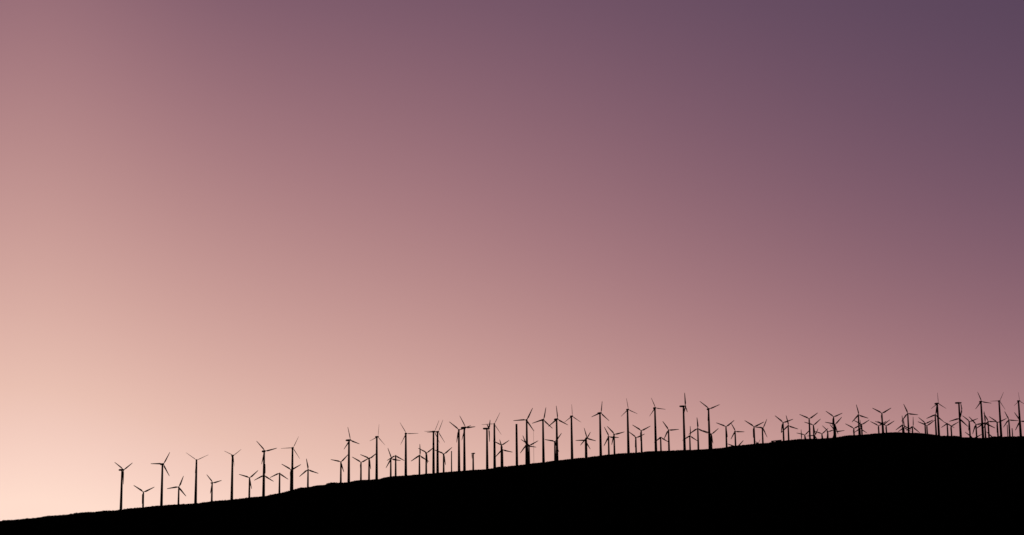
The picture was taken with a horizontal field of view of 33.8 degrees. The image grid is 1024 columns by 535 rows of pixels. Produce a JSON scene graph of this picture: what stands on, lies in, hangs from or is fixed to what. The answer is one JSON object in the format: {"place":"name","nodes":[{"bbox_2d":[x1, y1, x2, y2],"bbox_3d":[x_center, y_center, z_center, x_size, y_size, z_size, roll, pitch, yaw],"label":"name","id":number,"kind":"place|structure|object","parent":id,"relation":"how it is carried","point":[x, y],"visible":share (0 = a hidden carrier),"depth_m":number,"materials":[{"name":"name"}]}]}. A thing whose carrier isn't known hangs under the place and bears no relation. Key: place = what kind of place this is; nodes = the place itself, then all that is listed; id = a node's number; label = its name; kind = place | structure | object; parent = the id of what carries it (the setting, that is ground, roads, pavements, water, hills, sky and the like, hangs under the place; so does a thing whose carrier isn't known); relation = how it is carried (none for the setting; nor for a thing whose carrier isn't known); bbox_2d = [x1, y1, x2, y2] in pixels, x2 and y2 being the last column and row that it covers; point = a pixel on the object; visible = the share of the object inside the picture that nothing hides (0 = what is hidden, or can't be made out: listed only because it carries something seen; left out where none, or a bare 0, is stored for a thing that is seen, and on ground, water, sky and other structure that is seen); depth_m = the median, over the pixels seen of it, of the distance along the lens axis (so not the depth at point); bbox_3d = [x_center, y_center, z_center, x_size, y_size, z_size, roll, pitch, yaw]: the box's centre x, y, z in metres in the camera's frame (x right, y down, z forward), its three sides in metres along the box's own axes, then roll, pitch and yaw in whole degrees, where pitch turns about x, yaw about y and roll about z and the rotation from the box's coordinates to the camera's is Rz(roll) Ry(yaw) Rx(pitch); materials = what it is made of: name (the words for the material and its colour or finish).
{"place":"outdoors","nodes":[
{"label":"outdoors","id":0,"kind":"place"},
{"bbox_2d":[0,432,1023,534],"bbox_3d":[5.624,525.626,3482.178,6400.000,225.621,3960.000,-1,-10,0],"label":"hill","id":1,"kind":"structure","parent":0,"point":[625,507],"depth_m":2472.08,"materials":[{"name":"soil"}]},
{"bbox_2d":[116,463,131,509],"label":"wind turbine","id":2,"kind":"object","parent":1,"relation":"on","point":[122,482],"visible":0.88,"depth_m":2511.55,"materials":[{"name":"metal"}]},
{"bbox_2d":[134,485,153,506],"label":"wind turbine","id":3,"kind":"object","parent":1,"relation":"on","point":[143,494],"visible":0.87,"depth_m":2544.05,"materials":[{"name":"metal"}]},
{"bbox_2d":[151,452,169,505],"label":"wind turbine","id":4,"kind":"object","parent":1,"relation":"on","point":[161,495],"visible":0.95,"depth_m":2508.36,"materials":[{"name":"metal"}]},
{"bbox_2d":[167,476,185,503],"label":"wind turbine","id":5,"kind":"object","parent":1,"relation":"on","point":[179,489],"visible":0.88,"depth_m":2539.09,"materials":[{"name":"metal"}]},
{"bbox_2d":[187,453,206,503],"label":"wind turbine","id":6,"kind":"object","parent":1,"relation":"on","point":[195,496],"visible":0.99,"depth_m":2501.62,"materials":[{"name":"metal"}]},
{"bbox_2d":[207,475,221,500],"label":"wind turbine","id":7,"kind":"object","parent":1,"relation":"on","point":[211,491],"visible":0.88,"depth_m":2538.61,"materials":[{"name":"metal"}]},
{"bbox_2d":[225,450,239,499],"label":"wind turbine","id":8,"kind":"object","parent":1,"relation":"on","point":[231,492],"visible":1,"depth_m":2505.85,"materials":[{"name":"metal"}]},
{"bbox_2d":[239,471,256,496],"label":"wind turbine","id":9,"kind":"object","parent":1,"relation":"on","point":[249,482],"visible":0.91,"depth_m":2541.82,"materials":[{"name":"metal"}]},
{"bbox_2d":[255,466,273,481],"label":"wind turbine","id":10,"kind":"object","parent":1,"relation":"on","point":[265,476],"visible":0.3,"depth_m":2540.67,"materials":[{"name":"metal"}]},
{"bbox_2d":[257,442,275,495],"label":"wind turbine","id":11,"kind":"object","parent":1,"relation":"on","point":[263,480],"visible":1,"depth_m":2513.90,"materials":[{"name":"metal"}]},
{"bbox_2d":[270,473,287,492],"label":"wind turbine","id":12,"kind":"object","parent":1,"relation":"on","point":[279,480],"visible":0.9,"depth_m":2547.84,"materials":[{"name":"metal"}]},
{"bbox_2d":[281,436,299,489],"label":"wind turbine","id":13,"kind":"object","parent":1,"relation":"on","point":[292,448],"visible":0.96,"depth_m":2537.61,"materials":[{"name":"metal"}]},
{"bbox_2d":[282,464,300,489],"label":"wind turbine","id":14,"kind":"object","parent":1,"relation":"on","point":[290,473],"visible":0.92,"depth_m":2548.82,"materials":[{"name":"metal"}]},
{"bbox_2d":[299,459,316,486],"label":"wind turbine","id":15,"kind":"object","parent":1,"relation":"on","point":[307,470],"visible":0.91,"depth_m":2575.16,"materials":[{"name":"metal"}]},
{"bbox_2d":[331,455,347,482],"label":"wind turbine","id":16,"kind":"object","parent":1,"relation":"on","point":[341,467],"visible":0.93,"depth_m":2560.50,"materials":[{"name":"metal"}]},
{"bbox_2d":[344,429,358,481],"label":"wind turbine","id":17,"kind":"object","parent":1,"relation":"on","point":[348,473],"visible":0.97,"depth_m":2553.99,"materials":[{"name":"metal"}]},
{"bbox_2d":[352,457,369,479],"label":"wind turbine","id":18,"kind":"object","parent":1,"relation":"on","point":[360,466],"visible":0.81,"depth_m":2592.61,"materials":[{"name":"metal"}]},
{"bbox_2d":[360,453,375,479],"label":"wind turbine","id":19,"kind":"object","parent":1,"relation":"on","point":[369,466],"visible":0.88,"depth_m":2566.55,"materials":[{"name":"metal"}]},
{"bbox_2d":[370,429,384,478],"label":"wind turbine","id":20,"kind":"object","parent":1,"relation":"on","point":[376,466],"visible":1,"depth_m":2558.32,"materials":[{"name":"metal"}]},
{"bbox_2d":[386,449,400,475],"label":"wind turbine","id":21,"kind":"object","parent":1,"relation":"on","point":[390,460],"visible":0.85,"depth_m":2602.64,"materials":[{"name":"metal"}]},
{"bbox_2d":[387,455,402,475],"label":"wind turbine","id":22,"kind":"object","parent":1,"relation":"on","point":[395,456],"visible":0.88,"depth_m":2579.74,"materials":[{"name":"metal"}]},
{"bbox_2d":[400,423,417,475],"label":"wind turbine","id":23,"kind":"object","parent":1,"relation":"on","point":[405,468],"visible":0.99,"depth_m":2569.81,"materials":[{"name":"metal"}]},
{"bbox_2d":[411,448,428,474],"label":"wind turbine","id":24,"kind":"object","parent":1,"relation":"on","point":[419,460],"visible":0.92,"depth_m":2596.89,"materials":[{"name":"metal"}]},
{"bbox_2d":[418,448,431,473],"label":"wind turbine","id":25,"kind":"object","parent":1,"relation":"on","point":[426,459],"visible":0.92,"depth_m":2583.86,"materials":[{"name":"metal"}]},
{"bbox_2d":[427,421,439,472],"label":"wind turbine","id":26,"kind":"object","parent":1,"relation":"on","point":[433,458],"visible":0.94,"depth_m":2582.11,"materials":[{"name":"metal"}]},
{"bbox_2d":[427,421,443,472],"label":"wind turbine","id":27,"kind":"object","parent":1,"relation":"on","point":[437,460],"visible":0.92,"depth_m":2584.80,"materials":[{"name":"metal"}]},
{"bbox_2d":[435,447,451,471],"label":"wind turbine","id":28,"kind":"object","parent":1,"relation":"on","point":[444,459],"visible":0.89,"depth_m":2607.79,"materials":[{"name":"metal"}]},
{"bbox_2d":[450,422,470,470],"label":"wind turbine","id":29,"kind":"object","parent":1,"relation":"on","point":[458,435],"visible":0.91,"depth_m":2593.02,"materials":[{"name":"metal"}]},
{"bbox_2d":[460,417,474,470],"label":"wind turbine","id":30,"kind":"object","parent":1,"relation":"on","point":[464,454],"visible":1,"depth_m":2578.68,"materials":[{"name":"metal"}]},
{"bbox_2d":[471,453,474,469],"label":"wind turbine","id":31,"kind":"object","parent":1,"relation":"on","point":[472,461],"visible":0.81,"depth_m":2635.60,"materials":[{"name":"metal"}]},
{"bbox_2d":[483,422,489,468],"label":"wind turbine","id":32,"kind":"object","parent":1,"relation":"on","point":[487,465],"visible":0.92,"depth_m":2606.84,"materials":[{"name":"metal"}]},
{"bbox_2d":[482,413,500,467],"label":"wind turbine","id":33,"kind":"object","parent":1,"relation":"on","point":[494,452],"visible":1,"depth_m":2588.95,"materials":[{"name":"metal"}]},
{"bbox_2d":[496,440,508,466],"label":"wind turbine","id":34,"kind":"object","parent":1,"relation":"on","point":[501,452],"visible":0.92,"depth_m":2602.84,"materials":[{"name":"metal"}]},
{"bbox_2d":[496,441,510,465],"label":"wind turbine","id":35,"kind":"object","parent":1,"relation":"on","point":[502,453],"visible":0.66,"depth_m":2640.45,"materials":[{"name":"metal"}]},
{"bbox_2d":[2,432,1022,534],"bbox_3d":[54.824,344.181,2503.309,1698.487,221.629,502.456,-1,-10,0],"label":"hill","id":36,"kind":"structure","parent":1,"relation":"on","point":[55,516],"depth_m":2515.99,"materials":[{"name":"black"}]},
{"bbox_2d":[515,424,517,464],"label":"bare tower","id":37,"kind":"structure","parent":1,"relation":"on","point":[516,428],"depth_m":2596.87,"materials":[{"name":"metal"}]},
{"bbox_2d":[513,408,533,463],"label":"wind turbine","id":38,"kind":"object","parent":1,"relation":"on","point":[527,423],"visible":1,"depth_m":2601.79,"materials":[{"name":"metal"}]},
{"bbox_2d":[520,436,533,463],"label":"wind turbine","id":39,"kind":"object","parent":1,"relation":"on","point":[525,449],"visible":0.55,"depth_m":2632.42,"materials":[{"name":"metal"}]},
{"bbox_2d":[521,439,536,463],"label":"wind turbine","id":40,"kind":"object","parent":1,"relation":"on","point":[529,451],"visible":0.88,"depth_m":2634.49,"materials":[{"name":"metal"}]},
{"bbox_2d":[533,408,552,461],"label":"wind turbine","id":41,"kind":"object","parent":1,"relation":"on","point":[543,448],"visible":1,"depth_m":2607.95,"materials":[{"name":"metal"}]},
{"bbox_2d":[545,433,561,460],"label":"wind turbine","id":42,"kind":"object","parent":1,"relation":"on","point":[554,447],"visible":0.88,"depth_m":2638.97,"materials":[{"name":"metal"}]},
{"bbox_2d":[548,406,567,459],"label":"wind turbine","id":43,"kind":"object","parent":1,"relation":"on","point":[556,419],"visible":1,"depth_m":2618.71,"materials":[{"name":"metal"}]},
{"bbox_2d":[565,415,578,458],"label":"wind turbine","id":44,"kind":"object","parent":1,"relation":"on","point":[571,416],"visible":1,"depth_m":2614.31,"materials":[{"name":"metal"}]},
{"bbox_2d":[575,433,589,456],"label":"wind turbine","id":45,"kind":"object","parent":1,"relation":"on","point":[585,444],"visible":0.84,"depth_m":2668.15,"materials":[{"name":"metal"}]},
{"bbox_2d":[581,428,595,456],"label":"wind turbine","id":46,"kind":"object","parent":1,"relation":"on","point":[586,438],"visible":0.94,"depth_m":2647.92,"materials":[{"name":"metal"}]},
{"bbox_2d":[592,405,608,455],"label":"wind turbine","id":47,"kind":"object","parent":1,"relation":"on","point":[600,442],"visible":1,"depth_m":2624.50,"materials":[{"name":"metal"}]},
{"bbox_2d":[604,427,618,453],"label":"wind turbine","id":48,"kind":"object","parent":1,"relation":"on","point":[608,436],"visible":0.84,"depth_m":2667.80,"materials":[{"name":"metal"}]},
{"bbox_2d":[607,426,622,453],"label":"wind turbine","id":49,"kind":"object","parent":1,"relation":"on","point":[613,440],"visible":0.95,"depth_m":2654.32,"materials":[{"name":"metal"}]},
{"bbox_2d":[625,398,636,452],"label":"wind turbine","id":50,"kind":"object","parent":1,"relation":"on","point":[628,447],"visible":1,"depth_m":2633.88,"materials":[{"name":"metal"}]},
{"bbox_2d":[629,432,643,452],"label":"wind turbine","id":51,"kind":"object","parent":1,"relation":"on","point":[635,442],"visible":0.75,"depth_m":2704.73,"materials":[{"name":"metal"}]},
{"bbox_2d":[633,425,649,451],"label":"wind turbine","id":52,"kind":"object","parent":1,"relation":"on","point":[641,436],"visible":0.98,"depth_m":2647.58,"materials":[{"name":"metal"}]},
{"bbox_2d":[650,398,661,450],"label":"wind turbine","id":53,"kind":"object","parent":1,"relation":"on","point":[655,432],"visible":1,"depth_m":2643.51,"materials":[{"name":"metal"}]},
{"bbox_2d":[657,437,667,450],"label":"wind turbine","id":54,"kind":"object","parent":1,"relation":"on","point":[661,442],"visible":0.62,"depth_m":2718.34,"materials":[{"name":"metal"}]},
{"bbox_2d":[663,422,678,450],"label":"wind turbine","id":55,"kind":"object","parent":1,"relation":"on","point":[668,436],"visible":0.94,"depth_m":2661.96,"materials":[{"name":"metal"}]},
{"bbox_2d":[679,393,686,449],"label":"wind turbine","id":56,"kind":"object","parent":1,"relation":"on","point":[684,440],"visible":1,"depth_m":2652.78,"materials":[{"name":"metal"}]},
{"bbox_2d":[682,427,696,449],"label":"wind turbine","id":57,"kind":"object","parent":1,"relation":"on","point":[690,439],"visible":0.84,"depth_m":2726.41,"materials":[{"name":"metal"}]},
{"bbox_2d":[689,419,706,448],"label":"wind turbine","id":58,"kind":"object","parent":1,"relation":"on","point":[697,429],"visible":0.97,"depth_m":2666.56,"materials":[{"name":"metal"}]},
{"bbox_2d":[700,401,719,448],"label":"wind turbine","id":59,"kind":"object","parent":1,"relation":"on","point":[709,439],"visible":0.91,"depth_m":2676.40,"materials":[{"name":"metal"}]},
{"bbox_2d":[703,428,718,448],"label":"wind turbine","id":60,"kind":"object","parent":1,"relation":"on","point":[711,437],"visible":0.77,"depth_m":2730.01,"materials":[{"name":"metal"}]},
{"bbox_2d":[717,420,733,446],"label":"wind turbine","id":61,"kind":"object","parent":1,"relation":"on","point":[726,435],"visible":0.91,"depth_m":2682.49,"materials":[{"name":"metal"}]},
{"bbox_2d":[731,423,743,445],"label":"wind turbine","id":62,"kind":"object","parent":1,"relation":"on","point":[734,433],"visible":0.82,"depth_m":2738.18,"materials":[{"name":"metal"}]},
{"bbox_2d":[746,421,763,443],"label":"wind turbine","id":63,"kind":"object","parent":1,"relation":"on","point":[754,429],"visible":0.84,"depth_m":2721.96,"materials":[{"name":"metal"}]},
{"bbox_2d":[755,419,766,442],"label":"wind turbine","id":64,"kind":"object","parent":1,"relation":"on","point":[762,428],"visible":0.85,"depth_m":2738.50,"materials":[{"name":"metal"}]},
{"bbox_2d":[775,416,792,440],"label":"wind turbine","id":65,"kind":"object","parent":1,"relation":"on","point":[782,426],"visible":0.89,"depth_m":2726.41,"materials":[{"name":"metal"}]},
{"bbox_2d":[781,416,797,439],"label":"wind turbine","id":66,"kind":"object","parent":1,"relation":"on","point":[788,426],"visible":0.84,"depth_m":2756.24,"materials":[{"name":"metal"}]},
{"bbox_2d":[799,413,816,438],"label":"wind turbine","id":67,"kind":"object","parent":1,"relation":"on","point":[809,423],"visible":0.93,"depth_m":2715.22,"materials":[{"name":"metal"}]},
{"bbox_2d":[805,419,819,438],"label":"wind turbine","id":68,"kind":"object","parent":1,"relation":"on","point":[814,434],"visible":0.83,"depth_m":2772.72,"materials":[{"name":"metal"}]},
{"bbox_2d":[825,417,841,436],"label":"wind turbine","id":69,"kind":"object","parent":1,"relation":"on","point":[835,426],"visible":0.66,"depth_m":2782.84,"materials":[{"name":"metal"}]},
{"bbox_2d":[826,411,841,436],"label":"wind turbine","id":70,"kind":"object","parent":1,"relation":"on","point":[833,423],"visible":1,"depth_m":2713.44,"materials":[{"name":"metal"}]},
{"bbox_2d":[852,405,866,434],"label":"wind turbine","id":71,"kind":"object","parent":1,"relation":"on","point":[858,415],"visible":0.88,"depth_m":2727.36,"materials":[{"name":"metal"}]},
{"bbox_2d":[873,408,890,432],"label":"wind turbine","id":72,"kind":"object","parent":1,"relation":"on","point":[882,418],"visible":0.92,"depth_m":2738.86,"materials":[{"name":"metal"}]},
{"bbox_2d":[896,417,910,431],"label":"wind turbine","id":73,"kind":"object","parent":1,"relation":"on","point":[902,426],"visible":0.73,"depth_m":2857.51,"materials":[{"name":"metal"}]},
{"bbox_2d":[901,405,917,432],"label":"wind turbine","id":74,"kind":"object","parent":1,"relation":"on","point":[907,415],"visible":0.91,"depth_m":2752.93,"materials":[{"name":"metal"}]},
{"bbox_2d":[918,417,932,433],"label":"wind turbine","id":75,"kind":"object","parent":1,"relation":"on","point":[925,424],"visible":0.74,"depth_m":2844.45,"materials":[{"name":"metal"}]},
{"bbox_2d":[919,420,934,432],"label":"wind turbine","id":76,"kind":"object","parent":1,"relation":"on","point":[927,426],"visible":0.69,"depth_m":2861.88,"materials":[{"name":"metal"}]},
{"bbox_2d":[926,404,943,434],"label":"wind turbine","id":77,"kind":"object","parent":1,"relation":"on","point":[935,415],"visible":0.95,"depth_m":2755.55,"materials":[{"name":"metal"}]},
{"bbox_2d":[931,393,944,434],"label":"wind turbine","id":78,"kind":"object","parent":1,"relation":"on","point":[938,426],"visible":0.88,"depth_m":2819.24,"materials":[{"name":"metal"}]},
{"bbox_2d":[941,423,953,435],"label":"wind turbine","id":79,"kind":"object","parent":1,"relation":"on","point":[947,424],"visible":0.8,"depth_m":2832.21,"materials":[{"name":"metal"}]},
{"bbox_2d":[949,409,966,435],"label":"wind turbine","id":80,"kind":"object","parent":1,"relation":"on","point":[959,423],"visible":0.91,"depth_m":2781.20,"materials":[{"name":"metal"}]},
{"bbox_2d":[955,402,961,436],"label":"wind turbine","id":81,"kind":"object","parent":1,"relation":"on","point":[958,403],"visible":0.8,"depth_m":2806.50,"materials":[{"name":"metal"}]},
{"bbox_2d":[963,416,977,436],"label":"wind turbine","id":82,"kind":"object","parent":1,"relation":"on","point":[969,429],"visible":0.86,"depth_m":2802.83,"materials":[{"name":"metal"}]},
{"bbox_2d":[969,417,980,437],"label":"wind turbine","id":83,"kind":"object","parent":1,"relation":"on","point":[975,426],"visible":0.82,"depth_m":2831.57,"materials":[{"name":"metal"}]},
{"bbox_2d":[976,393,988,437],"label":"wind turbine","id":84,"kind":"object","parent":1,"relation":"on","point":[982,426],"visible":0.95,"depth_m":2789.43,"materials":[{"name":"metal"}]},
{"bbox_2d":[976,412,994,437],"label":"wind turbine","id":85,"kind":"object","parent":1,"relation":"on","point":[985,426],"visible":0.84,"depth_m":2819.43,"materials":[{"name":"metal"}]},
{"bbox_2d":[984,414,996,437],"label":"wind turbine","id":86,"kind":"object","parent":1,"relation":"on","point":[987,422],"visible":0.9,"depth_m":2805.29,"materials":[{"name":"metal"}]},
{"bbox_2d":[990,417,1006,435],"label":"wind turbine","id":87,"kind":"object","parent":1,"relation":"on","point":[997,425],"visible":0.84,"depth_m":2829.23,"materials":[{"name":"metal"}]},
{"bbox_2d":[998,392,1004,436],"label":"wind turbine","id":88,"kind":"object","parent":1,"relation":"on","point":[1000,423],"visible":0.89,"depth_m":2799.87,"materials":[{"name":"metal"}]},
{"bbox_2d":[1004,411,1017,435],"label":"wind turbine","id":89,"kind":"object","parent":1,"relation":"on","point":[1008,421],"visible":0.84,"depth_m":2810.97,"materials":[{"name":"metal"}]},
{"bbox_2d":[1014,393,1023,435],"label":"wind turbine","id":90,"kind":"object","parent":1,"relation":"on","point":[1020,429],"visible":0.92,"depth_m":2811.16,"materials":[{"name":"metal"}]},
{"bbox_2d":[0,0,1023,520],"label":"sky","id":91,"kind":"structure","parent":0,"point":[230,226],"materials":[{"name":"pink"}]}
]}

